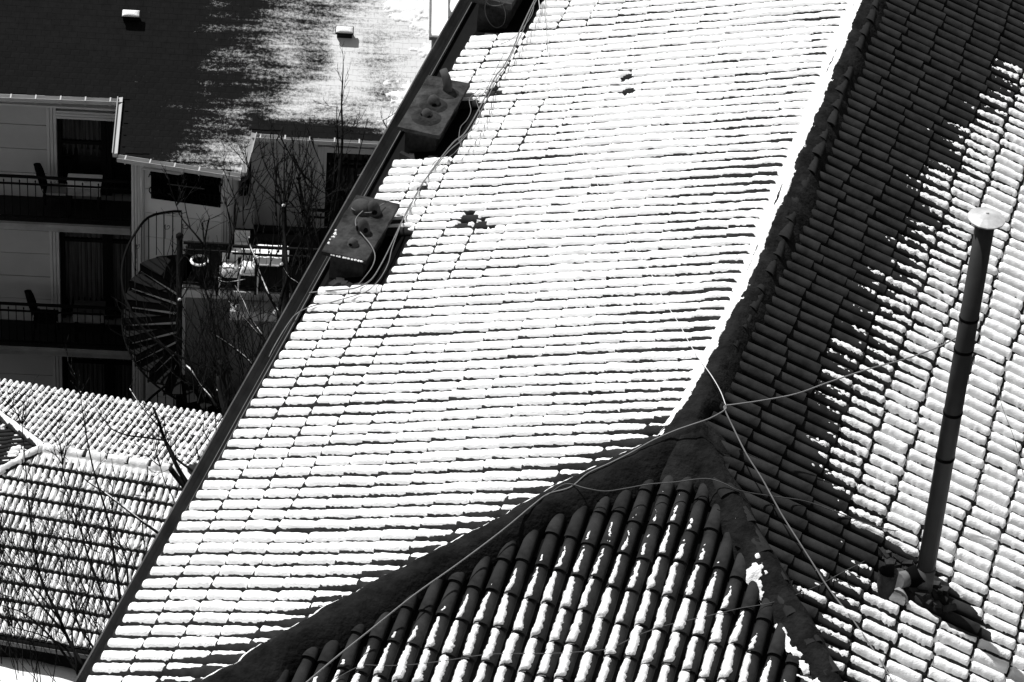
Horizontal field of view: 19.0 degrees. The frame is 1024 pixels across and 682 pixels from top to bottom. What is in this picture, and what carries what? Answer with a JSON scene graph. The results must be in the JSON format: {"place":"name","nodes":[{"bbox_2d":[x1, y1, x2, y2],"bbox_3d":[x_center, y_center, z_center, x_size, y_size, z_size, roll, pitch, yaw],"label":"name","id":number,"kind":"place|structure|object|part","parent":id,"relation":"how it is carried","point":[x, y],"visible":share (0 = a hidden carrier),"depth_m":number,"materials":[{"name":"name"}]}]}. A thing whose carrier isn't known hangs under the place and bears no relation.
{"place":"outdoors","nodes":[
{"label":"outdoors","id":0,"kind":"place"},
{"bbox_2d":[190,252,208,281],"bbox_3d":[-5.692,-1.343,55.577,0.350,0.563,0.345,13,37,11],"label":"flower pot","id":1,"kind":"object","parent":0,"point":[197,265],"visible":0.64,"depth_m":55.52,"materials":[{"name":"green ceramic"}]},
{"bbox_2d":[236,195,254,233],"bbox_3d":[-4.977,-2.350,56.959,0.340,0.620,0.362,3,37,-3],"label":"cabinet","id":2,"kind":"object","parent":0,"point":[249,223],"visible":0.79,"depth_m":56.80,"materials":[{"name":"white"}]},
{"bbox_3d":[-4.970,-2.293,56.783,0.300,0.440,0.012,3,37,-3],"label":"cabinet door","id":3,"kind":"part","parent":2,"relation":"part of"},
{"label":"ground","id":4,"kind":"structure","parent":0,"visible":0},
{"bbox_2d":[0,335,174,681],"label":"bare tree","id":5,"kind":"object","parent":4,"relation":"on","point":[73,664],"visible":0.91,"depth_m":44.98,"materials":[{"name":"black plant"}]},
{"bbox_2d":[0,378,221,669],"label":"tiled house","id":6,"kind":"structure","parent":4,"relation":"on","point":[7,441],"depth_m":52.09,"materials":[{"name":"grey tile"}]},
{"bbox_2d":[0,424,27,460],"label":"snow cover","id":7,"kind":"object","parent":6,"relation":"on","point":[14,451],"visible":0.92,"depth_m":52.68,"materials":[{"name":"white snow"}]},
{"bbox_2d":[0,443,43,474],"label":"snow cover","id":8,"kind":"object","parent":6,"relation":"on","point":[16,460],"visible":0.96,"depth_m":52.35,"materials":[{"name":"white snow"}]},
{"bbox_2d":[0,410,43,444],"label":"snow cover","id":9,"kind":"object","parent":6,"relation":"on","point":[17,427],"visible":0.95,"depth_m":53.12,"materials":[{"name":"white snow"}]},
{"bbox_2d":[0,453,181,647],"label":"snow cover","id":10,"kind":"object","parent":6,"relation":"on","point":[54,497],"visible":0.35,"depth_m":51.68,"materials":[{"name":"white snow"}]},
{"bbox_2d":[0,378,221,465],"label":"snow cover","id":11,"kind":"object","parent":6,"relation":"on","point":[179,450],"visible":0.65,"depth_m":54.14,"materials":[{"name":"white snow"}]},
{"bbox_2d":[40,443,181,479],"bbox_3d":[-6.876,2.048,52.396,2.464,0.204,0.280,9,37,5],"label":"snow cover","id":12,"kind":"object","parent":6,"relation":"on","point":[139,464],"visible":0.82,"depth_m":52.36,"materials":[{"name":"white snow"}]},
{"bbox_2d":[181,466,190,478],"bbox_3d":[-4.270,3.947,51.134,0.280,1.320,4.906,-20,43,-30],"label":"snow cover","id":13,"kind":"object","parent":6,"relation":"on","point":[185,472],"visible":0.01,"depth_m":52.23,"materials":[{"name":"white snow"}]},
{"bbox_2d":[91,346,249,487],"bbox_3d":[-5.645,4.435,49.761,2.240,10.398,2.334,13,37,11],"label":"bare tree","id":14,"kind":"object","parent":4,"relation":"on","point":[181,479],"visible":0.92,"depth_m":47.23,"materials":[{"name":"black plant"}]},
{"bbox_2d":[104,125,350,408],"bbox_3d":[-4.873,2.055,51.700,3.201,11.992,4.205,13,37,11],"label":"bare tree","id":15,"kind":"object","parent":4,"relation":"on","point":[222,373],"visible":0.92,"depth_m":49.33,"materials":[{"name":"black plant"}]},
{"bbox_2d":[0,0,458,414],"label":"hotel","id":16,"kind":"structure","parent":4,"relation":"on","point":[134,92],"depth_m":56.45,"materials":[{"name":"white paint"}]},
{"bbox_2d":[24,289,58,341],"bbox_3d":[-9.034,-0.530,58.583,0.631,1.031,0.440,3,37,-3],"label":"balcony chair","id":17,"kind":"object","parent":16,"relation":"on","point":[29,296],"visible":0.9,"depth_m":58.56,"materials":[{"name":"black metal"}]},
{"bbox_2d":[33,163,66,216],"bbox_3d":[-8.586,-2.853,56.853,0.631,1.031,0.440,3,37,-3],"label":"balcony chair","id":18,"kind":"object","parent":16,"relation":"on","point":[39,169],"visible":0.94,"depth_m":56.78,"materials":[{"name":"black metal"}]},
{"bbox_2d":[0,301,125,348],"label":"railing","id":19,"kind":"object","parent":16,"relation":"on","point":[100,314],"visible":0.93,"depth_m":58.17,"materials":[{"name":"black metal"}]},
{"bbox_2d":[0,174,128,222],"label":"railing","id":20,"kind":"object","parent":16,"relation":"on","point":[74,179],"visible":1,"depth_m":56.43,"materials":[{"name":"black metal"}]},
{"bbox_2d":[66,173,102,217],"bbox_3d":[-7.977,-2.699,56.973,0.640,0.712,0.431,3,37,-3],"label":"balcony table","id":21,"kind":"object","parent":16,"relation":"on","point":[86,192],"visible":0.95,"depth_m":56.71,"materials":[{"name":"white laminate"}]},
{"bbox_2d":[73,300,105,342],"bbox_3d":[-8.129,-0.362,58.719,0.600,0.712,0.431,3,37,-3],"label":"balcony table","id":22,"kind":"object","parent":16,"relation":"on","point":[96,318],"visible":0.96,"depth_m":58.46,"materials":[{"name":"black metal"}]},
{"bbox_2d":[57,118,130,195],"bbox_3d":[-7.640,-3.492,57.186,1.740,1.767,0.110,3,37,-3],"label":"balcony door","id":23,"kind":"structure","parent":16,"relation":"in","point":[84,146],"depth_m":57.16,"materials":[{"name":"black glass"}]},
{"bbox_2d":[60,227,131,319],"bbox_3d":[-7.818,-1.435,58.722,1.740,2.460,0.110,3,37,-3],"label":"balcony door","id":24,"kind":"structure","parent":16,"relation":"in","point":[90,263],"depth_m":58.74,"materials":[{"name":"black glass"}]},
{"bbox_2d":[63,357,132,399],"bbox_3d":[-8.020,0.899,60.466,1.740,2.460,0.110,3,37,-3],"label":"balcony door","id":25,"kind":"structure","parent":16,"relation":"in","point":[109,377],"depth_m":60.31,"materials":[{"name":"black glass"}]},
{"bbox_2d":[121,210,232,413],"bbox_3d":[-6.199,0.734,56.810,2.126,6.700,2.125,13,37,11],"label":"spiral stair","id":26,"kind":"object","parent":16,"relation":"attached to","point":[172,384],"visible":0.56,"depth_m":55.85,"materials":[{"name":"black metal"}]},
{"bbox_2d":[148,171,222,207],"bbox_3d":[-5.984,-2.835,55.961,1.399,0.726,0.049,8,37,4],"label":"window","id":27,"kind":"structure","parent":16,"relation":"attached to","point":[208,192],"depth_m":55.98,"materials":[{"name":"black glass"}]},
{"bbox_2d":[183,241,230,285],"bbox_3d":[-5.518,-1.378,55.267,0.863,0.992,0.045,3,37,-3],"label":"railing","id":28,"kind":"object","parent":16,"relation":"on","point":[210,244],"visible":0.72,"depth_m":55.08,"materials":[{"name":"black metal"}]},
{"bbox_2d":[218,251,239,295],"bbox_3d":[-5.125,-1.228,55.323,0.370,0.760,0.370,3,37,-3],"label":"terrace chair","id":29,"kind":"object","parent":16,"relation":"on","point":[232,258],"visible":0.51,"depth_m":55.28,"materials":[{"name":"white plastic"}]},
{"bbox_2d":[221,262,237,275],"bbox_3d":[-5.116,-1.323,55.252,0.300,0.138,0.320,3,37,-3],"label":"snow cushion","id":30,"kind":"object","parent":29,"relation":"on","point":[230,268],"visible":0.7,"depth_m":55.17,"materials":[{"name":"white snow"}]},
{"bbox_2d":[232,230,249,256],"bbox_3d":[-4.950,-1.611,55.857,0.370,0.760,0.370,3,37,-3],"label":"terrace chair","id":31,"kind":"object","parent":16,"relation":"on","point":[237,238],"visible":0.25,"depth_m":55.82,"materials":[{"name":"white plastic"}]},
{"bbox_2d":[233,242,248,251],"bbox_3d":[-4.942,-1.706,55.786,0.300,0.138,0.320,3,37,-3],"label":"snow cushion","id":32,"kind":"object","parent":31,"relation":"on","point":[240,249],"visible":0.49,"depth_m":55.76,"materials":[{"name":"white snow"}]},
{"bbox_2d":[238,248,258,294],"bbox_3d":[-4.784,-1.267,55.415,0.370,0.760,0.370,3,37,-3],"label":"terrace chair","id":33,"kind":"object","parent":16,"relation":"on","point":[247,250],"visible":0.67,"depth_m":55.33,"materials":[{"name":"white plastic"}]},
{"bbox_2d":[240,260,254,273],"bbox_3d":[-4.776,-1.362,55.344,0.300,0.138,0.320,3,37,-3],"label":"snow cushion","id":34,"kind":"object","parent":33,"relation":"on","point":[251,270],"visible":0.75,"depth_m":55.24,"materials":[{"name":"white snow"}]},
{"bbox_2d":[254,265,278,294],"bbox_3d":[-4.387,-1.266,55.491,0.620,0.712,0.580,3,37,-3],"label":"terrace table","id":35,"kind":"object","parent":16,"relation":"on","point":[255,280],"visible":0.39,"depth_m":55.27,"materials":[{"name":"white plastic"}]},
{"bbox_2d":[253,244,288,265],"bbox_3d":[-4.359,-1.588,55.251,0.640,0.108,0.600,3,37,-3],"label":"snow cushion","id":36,"kind":"object","parent":35,"relation":"on","point":[276,261],"visible":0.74,"depth_m":55.08,"materials":[{"name":"white snow"}]},
{"bbox_2d":[232,244,318,289],"bbox_3d":[-3.400,-1.256,55.349,3.342,0.992,0.045,3,37,-3],"label":"railing","id":37,"kind":"object","parent":16,"relation":"on","point":[261,254],"visible":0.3,"depth_m":55.09,"materials":[{"name":"black metal"}]},
{"bbox_2d":[252,229,312,265],"bbox_3d":[-4.233,-1.724,56.308,1.100,0.500,0.400,3,37,-3],"label":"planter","id":38,"kind":"object","parent":16,"relation":"on","point":[268,236],"visible":0.21,"depth_m":56.21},
{"bbox_2d":[303,208,339,241],"bbox_3d":[-2.797,-1.988,56.399,2.200,0.992,0.045,3,37,-3],"label":"railing","id":39,"kind":"object","parent":16,"relation":"on","point":[320,217],"visible":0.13,"depth_m":56.15,"materials":[{"name":"black metal"}]},
{"bbox_2d":[315,145,374,227],"bbox_3d":[-1.855,-2.427,57.275,3.644,2.848,0.255,3,37,-3],"label":"window frame","id":40,"kind":"structure","parent":16,"relation":"in","point":[323,150],"depth_m":56.37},
{"bbox_2d":[324,153,370,225],"bbox_3d":[-1.781,-2.484,57.293,3.499,2.528,0.120,3,37,-3],"label":"window","id":41,"kind":"structure","parent":16,"relation":"in","point":[352,159],"depth_m":56.77,"materials":[{"name":"black glass"}]},
{"bbox_2d":[377,0,430,124],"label":"snow cover","id":42,"kind":"object","parent":16,"relation":"on","point":[410,10],"visible":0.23,"depth_m":56.90,"materials":[{"name":"white snow"}]},
{"bbox_2d":[215,106,335,311],"bbox_3d":[-3.902,1.457,52.766,1.786,11.809,3.431,-14,41,-24],"label":"bare tree","id":43,"kind":"object","parent":4,"relation":"on","point":[304,210],"visible":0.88,"depth_m":50.36,"materials":[{"name":"black plant"}]},
{"bbox_2d":[299,43,395,246],"bbox_3d":[-2.798,0.659,53.473,1.927,12.393,3.083,-4,38,-12],"label":"bare tree","id":44,"kind":"object","parent":4,"relation":"on","point":[334,205],"visible":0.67,"depth_m":51.30,"materials":[{"name":"black plant"}]},
{"bbox_2d":[74,0,1023,681],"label":"tiled house","id":45,"kind":"structure","parent":4,"relation":"on","point":[910,84],"depth_m":31.63,"materials":[{"name":"ceramic"}]},
{"bbox_2d":[355,211,375,284],"bbox_3d":[-1.724,-0.996,35.447,0.308,0.421,1.218,5,37,1],"label":"cable","id":46,"kind":"object","parent":45,"relation":"on","point":[370,245],"visible":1,"depth_m":35.29,"materials":[{"name":"grey rubber"}]},
{"bbox_2d":[269,0,536,356],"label":"cable","id":47,"kind":"object","parent":45,"relation":"on","point":[414,197],"visible":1,"depth_m":36.25,"materials":[{"name":"grey rubber"}]},
{"bbox_2d":[309,0,534,293],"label":"cable","id":48,"kind":"object","parent":45,"relation":"on","point":[435,165],"visible":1,"depth_m":37.03,"materials":[{"name":"grey rubber"}]},
{"bbox_2d":[205,445,638,677],"bbox_3d":[-1.429,2.442,29.968,7.305,1.742,0.218,-17,42,-27],"label":"snow cover","id":49,"kind":"object","parent":45,"relation":"on","point":[357,590],"visible":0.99,"depth_m":29.87,"materials":[{"name":"white snow"}]},
{"bbox_2d":[430,93,479,167],"bbox_3d":[-0.576,-2.617,37.624,0.252,0.102,1.871,14,38,12],"label":"cable","id":50,"kind":"object","parent":45,"relation":"on","point":[464,135],"visible":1,"depth_m":37.48,"materials":[{"name":"grey rubber"}]},
{"bbox_2d":[459,90,477,146],"bbox_3d":[-0.559,-2.763,37.828,0.110,0.101,1.473,7,37,3],"label":"cable","id":51,"kind":"object","parent":45,"relation":"on","point":[469,114],"visible":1,"depth_m":37.93,"materials":[{"name":"grey rubber"}]},
{"bbox_2d":[86,0,853,681],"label":"snow cover","id":52,"kind":"object","parent":45,"relation":"on","point":[680,110],"visible":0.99,"depth_m":33.89,"materials":[{"name":"white snow"}]},
{"bbox_2d":[468,54,503,100],"bbox_3d":[-0.272,-3.323,38.659,0.173,0.074,1.178,18,39,17],"label":"cable","id":53,"kind":"object","parent":45,"relation":"attached to","point":[489,83],"visible":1,"depth_m":38.46,"materials":[{"name":"grey rubber"}]},
{"bbox_2d":[484,0,505,27],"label":"cable","id":54,"kind":"object","parent":45,"relation":"hanging from","point":[488,20],"visible":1,"depth_m":39.91,"materials":[{"name":"grey rubber"}]},
{"bbox_2d":[306,406,726,681],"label":"cable","id":55,"kind":"object","parent":45,"relation":"attached to","point":[400,605],"visible":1,"depth_m":30.05,"materials":[{"name":"grey rubber"}]},
{"bbox_2d":[544,0,547,51],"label":"cable","id":56,"kind":"object","parent":45,"relation":"attached to","point":[546,26],"visible":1,"depth_m":39.49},
{"bbox_2d":[313,491,785,681],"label":"snow cover","id":57,"kind":"object","parent":45,"relation":"on","point":[610,648],"visible":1,"depth_m":29.40,"materials":[{"name":"white snow"}]},
{"bbox_2d":[335,561,864,678],"bbox_3d":[0.988,2.795,29.576,5.428,0.638,0.573,-7,38,-16],"label":"cable","id":58,"kind":"object","parent":45,"relation":"on","point":[616,645],"visible":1,"depth_m":29.32,"materials":[{"name":"grey rubber"}]},
{"bbox_2d":[539,4,725,404],"bbox_3d":[1.119,-1.998,35.715,0.285,1.693,11.096,-2,37,-9],"label":"cable","id":59,"kind":"object","parent":45,"relation":"attached to","point":[619,224],"visible":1,"depth_m":34.39,"materials":[{"name":"rubber"}]},
{"bbox_2d":[541,478,912,530],"bbox_3d":[2.150,1.650,30.596,3.920,0.720,0.221,1,37,-5],"label":"cable","id":60,"kind":"object","parent":45,"relation":"attached to","point":[729,486],"visible":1,"depth_m":30.39,"materials":[{"name":"grey rubber"}]},
{"bbox_2d":[657,0,861,435],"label":"snow cover","id":61,"kind":"object","parent":45,"relation":"on","point":[790,171],"visible":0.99,"depth_m":34.21,"materials":[{"name":"white snow"}]},
{"bbox_2d":[745,553,819,681],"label":"snow cover","id":62,"kind":"object","parent":45,"relation":"on","point":[753,572],"visible":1,"depth_m":29.70,"materials":[{"name":"white snow"}]},
{"bbox_2d":[723,405,892,681],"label":"cable","id":63,"kind":"object","parent":45,"relation":"attached to","point":[799,541],"visible":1,"depth_m":30.18,"materials":[{"name":"grey rubber"}]},
{"bbox_2d":[726,337,955,405],"bbox_3d":[3.351,0.315,30.939,2.396,0.643,0.075,-5,38,-13],"label":"cable","id":64,"kind":"object","parent":45,"relation":"attached to","point":[841,377],"visible":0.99,"depth_m":30.99,"materials":[{"name":"grey rubber"}]},
{"bbox_2d":[797,59,1023,681],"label":"snow cover","id":65,"kind":"object","parent":45,"relation":"on","point":[998,327],"visible":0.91,"depth_m":32.27,"materials":[{"name":"white snow"}]},
{"bbox_2d":[997,384,1022,471],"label":"cable","id":66,"kind":"object","parent":65,"relation":"on","point":[1010,428],"visible":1,"depth_m":32.88,"materials":[{"name":"grey rubber"}]},
{"bbox_3d":[-8.621,7.420,50.964,2.874,3.575,2.622,13,37,11],"label":"annex","id":67,"kind":"object","parent":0,"visible":0},
{"bbox_2d":[0,657,79,681],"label":"snow cover","id":68,"kind":"object","parent":67,"relation":"on","point":[61,673],"visible":0.78,"depth_m":50.51,"materials":[{"name":"white snow"}]}
]}

